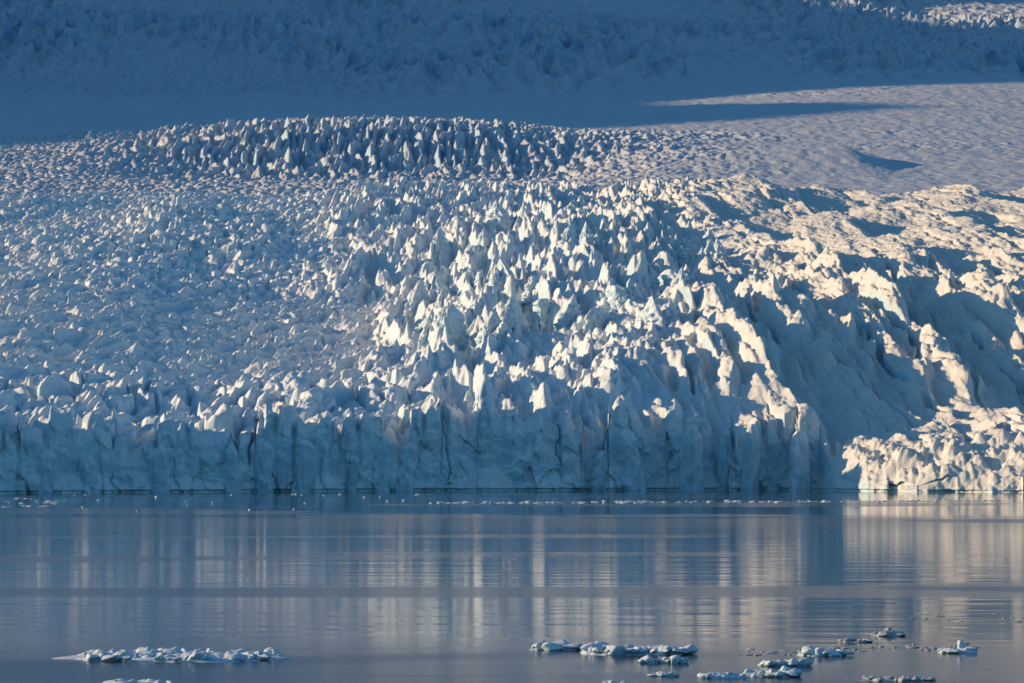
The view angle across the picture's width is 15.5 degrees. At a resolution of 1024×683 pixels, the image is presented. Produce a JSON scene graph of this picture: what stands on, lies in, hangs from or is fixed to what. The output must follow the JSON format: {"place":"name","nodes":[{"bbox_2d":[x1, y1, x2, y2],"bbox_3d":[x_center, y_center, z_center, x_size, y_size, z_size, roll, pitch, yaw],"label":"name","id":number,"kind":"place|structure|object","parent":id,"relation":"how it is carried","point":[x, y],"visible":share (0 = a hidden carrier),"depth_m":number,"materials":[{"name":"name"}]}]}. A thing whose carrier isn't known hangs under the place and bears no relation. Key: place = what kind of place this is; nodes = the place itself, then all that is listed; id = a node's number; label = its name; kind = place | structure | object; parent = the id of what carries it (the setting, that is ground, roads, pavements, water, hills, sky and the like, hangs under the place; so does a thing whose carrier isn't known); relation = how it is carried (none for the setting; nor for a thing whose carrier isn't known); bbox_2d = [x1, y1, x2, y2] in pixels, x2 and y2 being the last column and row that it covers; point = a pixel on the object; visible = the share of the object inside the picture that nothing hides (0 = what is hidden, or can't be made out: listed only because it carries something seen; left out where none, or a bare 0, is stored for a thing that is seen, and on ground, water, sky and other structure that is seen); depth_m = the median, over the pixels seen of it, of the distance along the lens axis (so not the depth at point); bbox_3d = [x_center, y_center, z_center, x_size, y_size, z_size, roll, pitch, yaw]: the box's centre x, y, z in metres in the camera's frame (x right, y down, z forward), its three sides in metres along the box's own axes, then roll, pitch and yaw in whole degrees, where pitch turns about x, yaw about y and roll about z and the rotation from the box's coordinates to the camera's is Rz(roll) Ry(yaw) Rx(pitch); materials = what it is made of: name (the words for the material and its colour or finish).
{"place":"outdoors","nodes":[
{"label":"outdoors","id":0,"kind":"place"},
{"bbox_2d":[0,173,1023,493],"bbox_3d":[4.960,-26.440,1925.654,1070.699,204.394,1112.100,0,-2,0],"label":"glacier","id":1,"kind":"object","parent":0,"point":[866,341],"visible":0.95,"depth_m":1736.26,"materials":[{"name":"white ice"}]},
{"bbox_2d":[77,454,99,492],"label":"ice pillar","id":2,"kind":"structure","parent":1,"relation":"attached to","point":[86,468],"depth_m":1421.93,"materials":[{"name":"blue ice"}]},
{"bbox_2d":[290,439,317,491],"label":"ice pillar","id":3,"kind":"structure","parent":1,"relation":"attached to","point":[305,465],"depth_m":1476.55,"materials":[{"name":"blue ice"}]},
{"bbox_2d":[346,457,359,490],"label":"ice pillar","id":4,"kind":"structure","parent":1,"relation":"attached to","point":[353,477],"depth_m":1485.89,"materials":[{"name":"blue ice"}]},
{"bbox_2d":[404,279,430,320],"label":"serac","id":5,"kind":"object","parent":1,"relation":"on","point":[418,294],"visible":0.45,"depth_m":1885.49,"materials":[{"name":"white ice"}]},
{"bbox_2d":[416,318,434,350],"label":"serac","id":6,"kind":"object","parent":1,"relation":"on","point":[427,326],"visible":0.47,"depth_m":1759.88,"materials":[{"name":"white ice"}]},
{"bbox_2d":[417,309,434,331],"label":"serac","id":7,"kind":"object","parent":1,"relation":"on","point":[431,315],"visible":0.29,"depth_m":1817.77,"materials":[{"name":"white ice"}]},
{"bbox_2d":[419,261,434,276],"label":"serac","id":8,"kind":"object","parent":1,"relation":"on","point":[429,266],"visible":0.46,"depth_m":2022.60,"materials":[{"name":"white ice"}]},
{"bbox_2d":[424,278,430,292],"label":"serac","id":9,"kind":"object","parent":1,"relation":"on","point":[427,284],"visible":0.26,"depth_m":1923.95,"materials":[{"name":"white ice"}]},
{"bbox_2d":[424,227,452,260],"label":"serac","id":10,"kind":"object","parent":1,"relation":"on","point":[440,242],"visible":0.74,"depth_m":2092.86,"materials":[{"name":"white ice"}]},
{"bbox_2d":[433,288,446,307],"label":"serac","id":11,"kind":"object","parent":1,"relation":"on","point":[440,300],"visible":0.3,"depth_m":1873.51,"materials":[{"name":"white ice"}]},
{"bbox_2d":[433,306,469,349],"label":"serac","id":12,"kind":"object","parent":1,"relation":"on","point":[451,319],"visible":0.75,"depth_m":1750.52,"materials":[{"name":"white ice"}]},
{"bbox_2d":[450,283,458,296],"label":"serac","id":13,"kind":"object","parent":1,"relation":"on","point":[454,290],"visible":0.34,"depth_m":1937.76,"materials":[{"name":"ice"}]},
{"bbox_2d":[454,219,461,230],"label":"serac","id":14,"kind":"object","parent":1,"relation":"on","point":[457,225],"visible":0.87,"depth_m":2147.16,"materials":[{"name":"white ice"}]},
{"bbox_2d":[461,243,472,260],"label":"serac","id":15,"kind":"object","parent":1,"relation":"on","point":[467,249],"visible":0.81,"depth_m":2037.98,"materials":[{"name":"white ice"}]},
{"bbox_2d":[469,298,481,316],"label":"serac","id":16,"kind":"object","parent":1,"relation":"on","point":[474,307],"visible":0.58,"depth_m":1794.14,"materials":[{"name":"ice"}]},
{"bbox_2d":[471,272,481,287],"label":"serac","id":17,"kind":"object","parent":1,"relation":"on","point":[476,280],"visible":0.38,"depth_m":1904.11,"materials":[{"name":"white ice"}]},
{"bbox_2d":[476,229,491,248],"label":"serac","id":18,"kind":"object","parent":1,"relation":"on","point":[484,238],"visible":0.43,"depth_m":2082.40,"materials":[{"name":"white ice"}]},
{"bbox_2d":[474,310,499,348],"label":"serac","id":19,"kind":"object","parent":1,"relation":"on","point":[491,323],"visible":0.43,"depth_m":1733.46,"materials":[{"name":"white ice"}]},
{"bbox_2d":[485,264,503,297],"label":"serac","id":20,"kind":"object","parent":1,"relation":"on","point":[496,277],"visible":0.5,"depth_m":1849.64,"materials":[{"name":"white ice"}]},
{"bbox_2d":[483,200,513,233],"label":"serac","id":21,"kind":"object","parent":1,"relation":"on","point":[497,213],"visible":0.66,"depth_m":2155.39,"materials":[{"name":"white ice"}]},
{"bbox_2d":[497,259,518,287],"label":"serac","id":22,"kind":"object","parent":1,"relation":"on","point":[508,271],"visible":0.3,"depth_m":1887.04,"materials":[{"name":"white ice"}]},
{"bbox_2d":[498,295,529,331],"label":"serac","id":23,"kind":"object","parent":1,"relation":"on","point":[511,314],"visible":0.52,"depth_m":1765.41,"materials":[{"name":"white ice"}]},
{"bbox_2d":[521,275,539,303],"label":"serac","id":24,"kind":"object","parent":1,"relation":"on","point":[529,286],"visible":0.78,"depth_m":1829.52,"materials":[{"name":"white ice"}]},
{"bbox_2d":[529,242,537,255],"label":"serac","id":25,"kind":"object","parent":1,"relation":"on","point":[534,246],"visible":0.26,"depth_m":2046.02,"materials":[{"name":"ice"}]},
{"bbox_2d":[534,270,546,278],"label":"serac","id":26,"kind":"object","parent":1,"relation":"on","point":[539,273],"visible":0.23,"depth_m":1886.38,"materials":[{"name":"white ice"}]},
{"bbox_2d":[532,298,551,332],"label":"serac","id":27,"kind":"object","parent":1,"relation":"on","point":[540,309],"visible":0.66,"depth_m":1792.70,"materials":[{"name":"white ice"}]},
{"bbox_2d":[551,213,558,223],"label":"serac","id":28,"kind":"object","parent":1,"relation":"on","point":[554,219],"visible":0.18,"depth_m":2131.16,"materials":[{"name":"white ice"}]},
{"bbox_2d":[552,252,559,262],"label":"serac","id":29,"kind":"object","parent":1,"relation":"on","point":[556,259],"visible":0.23,"depth_m":1973.02,"materials":[{"name":"ice"}]},
{"bbox_2d":[552,294,580,331],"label":"serac","id":30,"kind":"object","parent":1,"relation":"on","point":[568,315],"visible":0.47,"depth_m":1770.00,"materials":[{"name":"ice"}]},
{"bbox_2d":[556,223,578,249],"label":"serac","id":31,"kind":"object","parent":1,"relation":"on","point":[568,233],"visible":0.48,"depth_m":2047.63,"materials":[{"name":"ice"}]},
{"bbox_2d":[582,278,587,289],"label":"serac","id":32,"kind":"object","parent":1,"relation":"on","point":[584,282],"visible":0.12,"depth_m":1868.19,"materials":[{"name":"ice"}]},
{"bbox_2d":[579,221,593,244],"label":"serac","id":33,"kind":"object","parent":1,"relation":"on","point":[586,231],"visible":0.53,"depth_m":2005.44,"materials":[{"name":"white ice"}]},
{"bbox_2d":[581,307,609,335],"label":"serac","id":34,"kind":"object","parent":1,"relation":"on","point":[598,317],"visible":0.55,"depth_m":1743.67,"materials":[{"name":"ice"}]},
{"bbox_2d":[593,233,599,242],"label":"serac","id":35,"kind":"object","parent":1,"relation":"on","point":[596,239],"visible":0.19,"depth_m":2055.87,"materials":[{"name":"ice"}]},
{"bbox_2d":[590,450,607,490],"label":"ice pillar","id":36,"kind":"structure","parent":1,"relation":"attached to","point":[598,477],"depth_m":1522.33,"materials":[{"name":"blue ice"}]},
{"bbox_2d":[605,285,627,311],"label":"serac","id":37,"kind":"object","parent":1,"relation":"on","point":[616,297],"visible":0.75,"depth_m":1770.86,"materials":[{"name":"white ice"}]},
{"bbox_2d":[615,429,645,490],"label":"ice pillar","id":38,"kind":"structure","parent":1,"relation":"attached to","point":[629,463],"depth_m":1521.84,"materials":[{"name":"blue ice"}]},
{"bbox_2d":[625,279,642,298],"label":"serac","id":39,"kind":"object","parent":1,"relation":"on","point":[630,286],"visible":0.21,"depth_m":1811.43,"materials":[{"name":"ice"}]},
{"bbox_2d":[643,227,652,240],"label":"serac","id":40,"kind":"object","parent":1,"relation":"on","point":[647,235],"visible":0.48,"depth_m":2070.45,"materials":[{"name":"ice"}]},
{"bbox_2d":[639,295,666,332],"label":"serac","id":41,"kind":"object","parent":1,"relation":"on","point":[651,311],"visible":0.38,"depth_m":1717.11,"materials":[{"name":"white ice"}]},
{"bbox_2d":[648,265,658,287],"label":"serac","id":42,"kind":"object","parent":1,"relation":"on","point":[653,277],"visible":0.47,"depth_m":1889.04,"materials":[{"name":"ice"}]},
{"bbox_2d":[653,290,660,297],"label":"serac","id":43,"kind":"object","parent":1,"relation":"on","point":[657,294],"visible":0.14,"depth_m":1825.96,"materials":[{"name":"ice"}]},
{"bbox_2d":[657,269,677,293],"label":"serac","id":44,"kind":"object","parent":1,"relation":"on","point":[666,277],"visible":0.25,"depth_m":1859.09,"materials":[{"name":"white ice"}]},
{"bbox_2d":[668,235,674,245],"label":"serac","id":45,"kind":"object","parent":1,"relation":"on","point":[670,240],"visible":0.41,"depth_m":2086.47,"materials":[{"name":"ice"}]},
{"bbox_2d":[666,298,679,319],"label":"serac","id":46,"kind":"object","parent":1,"relation":"on","point":[670,306],"visible":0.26,"depth_m":1743.48,"materials":[{"name":"white ice"}]},
{"bbox_2d":[670,267,688,286],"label":"serac","id":47,"kind":"object","parent":1,"relation":"on","point":[682,275],"visible":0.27,"depth_m":1827.70,"materials":[{"name":"white ice"}]},
{"bbox_2d":[675,246,689,264],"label":"serac","id":48,"kind":"object","parent":1,"relation":"on","point":[682,254],"visible":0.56,"depth_m":2002.16,"materials":[{"name":"ice"}]},
{"bbox_2d":[683,221,693,235],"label":"serac","id":49,"kind":"object","parent":1,"relation":"on","point":[688,228],"visible":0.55,"depth_m":2159.91,"materials":[{"name":"ice"}]},
{"bbox_2d":[679,425,703,490],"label":"ice pillar","id":50,"kind":"structure","parent":1,"relation":"attached to","point":[691,476],"depth_m":1521.29,"materials":[{"name":"blue ice"}]},
{"bbox_2d":[701,239,715,254],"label":"serac","id":51,"kind":"object","parent":1,"relation":"on","point":[709,247],"visible":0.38,"depth_m":1990.19,"materials":[{"name":"white ice"}]},
{"bbox_2d":[702,229,714,241],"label":"serac","id":52,"kind":"object","parent":1,"relation":"on","point":[708,235],"visible":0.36,"depth_m":2131.71,"materials":[{"name":"white ice"}]},
{"bbox_2d":[714,238,728,254],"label":"serac","id":53,"kind":"object","parent":1,"relation":"on","point":[718,247],"visible":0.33,"depth_m":2058.03,"materials":[{"name":"white ice"}]},
{"bbox_2d":[716,430,731,489],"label":"ice pillar","id":54,"kind":"structure","parent":1,"relation":"attached to","point":[724,453],"depth_m":1534.79,"materials":[{"name":"blue ice"}]},
{"bbox_2d":[740,424,759,489],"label":"ice pillar","id":55,"kind":"structure","parent":1,"relation":"attached to","point":[750,467],"depth_m":1527.31,"materials":[{"name":"blue ice"}]},
{"bbox_2d":[788,430,811,490],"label":"ice pillar","id":56,"kind":"structure","parent":1,"relation":"attached to","point":[799,475],"depth_m":1523.09,"materials":[{"name":"blue ice"}]},
{"bbox_2d":[0,490,1023,682],"bbox_3d":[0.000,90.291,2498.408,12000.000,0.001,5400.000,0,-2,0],"label":"water","id":57,"kind":"structure","parent":0,"point":[346,587],"depth_m":411.96,"materials":[{"name":"blue liquid"}]},
{"bbox_2d":[35,449,56,492],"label":"ice pillar","id":58,"kind":"structure","parent":57,"relation":"on","point":[46,462],"depth_m":1406.53,"materials":[{"name":"blue ice"}]},
{"bbox_2d":[103,678,173,682],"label":"ice floe","id":59,"kind":"object","parent":57,"relation":"on","point":[121,680],"visible":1,"depth_m":226.93,"materials":[{"name":"white ice"}]},
{"bbox_2d":[147,448,170,491],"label":"ice pillar","id":60,"kind":"structure","parent":57,"relation":"on","point":[158,470],"depth_m":1441.07,"materials":[{"name":"blue ice"}]},
{"bbox_2d":[52,646,291,662],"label":"ice floe","id":61,"kind":"object","parent":57,"relation":"on","point":[174,654],"visible":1,"depth_m":256.84,"materials":[{"name":"white ice"}]},
{"bbox_2d":[222,444,240,491],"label":"ice pillar","id":62,"kind":"structure","parent":57,"relation":"in","point":[232,478],"depth_m":1454.90,"materials":[{"name":"blue ice"}]},
{"bbox_2d":[252,441,272,491],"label":"ice pillar","id":63,"kind":"structure","parent":57,"relation":"in","point":[263,463],"depth_m":1467.06,"materials":[{"name":"blue ice"}]},
{"bbox_2d":[373,436,392,490],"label":"ice pillar","id":64,"kind":"structure","parent":57,"relation":"in","point":[383,454],"depth_m":1497.17,"materials":[{"name":"blue ice"}]},
{"bbox_2d":[394,442,418,490],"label":"ice pillar","id":65,"kind":"structure","parent":57,"relation":"in","point":[408,463],"depth_m":1498.64,"materials":[{"name":"blue ice"}]},
{"bbox_2d":[529,639,581,650],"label":"ice floe","id":66,"kind":"object","parent":57,"relation":"on","point":[562,644],"visible":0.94,"depth_m":270.50,"materials":[{"name":"white ice"}]},
{"bbox_2d":[603,680,625,682],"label":"ice floe","id":67,"kind":"object","parent":57,"relation":"on","point":[611,681],"visible":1,"depth_m":229.13,"materials":[{"name":"white ice"}]},
{"bbox_2d":[580,641,697,655],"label":"ice floe","id":68,"kind":"object","parent":57,"relation":"on","point":[599,648],"visible":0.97,"depth_m":264.11,"materials":[{"name":"white ice"}]},
{"bbox_2d":[638,655,657,662],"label":"ice floe","id":69,"kind":"object","parent":57,"relation":"on","point":[647,659],"visible":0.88,"depth_m":253.29,"materials":[{"name":"white ice"}]},
{"bbox_2d":[647,671,679,676],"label":"ice floe","id":70,"kind":"object","parent":57,"relation":"on","point":[663,674],"visible":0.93,"depth_m":238.25,"materials":[{"name":"white ice"}]},
{"bbox_2d":[657,655,688,663],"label":"ice floe","id":71,"kind":"object","parent":57,"relation":"on","point":[675,659],"visible":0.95,"depth_m":253.04,"materials":[{"name":"white ice"}]},
{"bbox_2d":[697,672,748,678],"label":"ice floe","id":72,"kind":"object","parent":57,"relation":"on","point":[719,675],"visible":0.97,"depth_m":236.47,"materials":[{"name":"white ice"}]},
{"bbox_2d":[743,666,801,677],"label":"ice floe","id":73,"kind":"object","parent":57,"relation":"on","point":[784,672],"visible":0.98,"depth_m":237.33,"materials":[{"name":"white ice"}]},
{"bbox_2d":[764,455,780,489],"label":"ice pillar","id":74,"kind":"structure","parent":57,"relation":"in","point":[772,484],"depth_m":1534.03,"materials":[{"name":"blue ice"}]},
{"bbox_2d":[758,657,812,666],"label":"ice floe","id":75,"kind":"object","parent":57,"relation":"on","point":[807,661],"visible":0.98,"depth_m":249.69,"materials":[{"name":"white ice"}]},
{"bbox_2d":[797,646,854,656],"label":"ice floe","id":76,"kind":"object","parent":57,"relation":"on","point":[813,651],"visible":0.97,"depth_m":262.32,"materials":[{"name":"white ice"}]},
{"bbox_2d":[838,637,872,641],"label":"ice floe","id":77,"kind":"object","parent":57,"relation":"on","point":[848,639],"visible":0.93,"depth_m":282.08,"materials":[{"name":"white ice"}]},
{"bbox_2d":[871,627,906,635],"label":"ice floe","id":78,"kind":"object","parent":57,"relation":"on","point":[887,631],"visible":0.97,"depth_m":291.62,"materials":[{"name":"white ice"}]},
{"bbox_2d":[858,675,936,681],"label":"ice floe","id":79,"kind":"object","parent":57,"relation":"on","point":[903,678],"visible":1,"depth_m":233.44,"materials":[{"name":"white ice"}]},
{"bbox_2d":[937,640,977,652],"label":"ice floe","id":80,"kind":"object","parent":57,"relation":"on","point":[961,647],"visible":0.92,"depth_m":266.60,"materials":[{"name":"white ice"}]},
{"bbox_2d":[0,0,1023,104],"bbox_3d":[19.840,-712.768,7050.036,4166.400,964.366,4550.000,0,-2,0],"label":"mountain slope","id":81,"kind":"structure","parent":0,"point":[332,52],"depth_m":5474.23,"materials":[{"name":"snow"}]},
{"bbox_2d":[0,82,1023,196],"bbox_3d":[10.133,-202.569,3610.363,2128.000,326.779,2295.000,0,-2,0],"label":"snowfield","id":82,"kind":"structure","parent":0,"point":[877,139],"depth_m":3318.22,"materials":[{"name":"white snow"}]}
]}

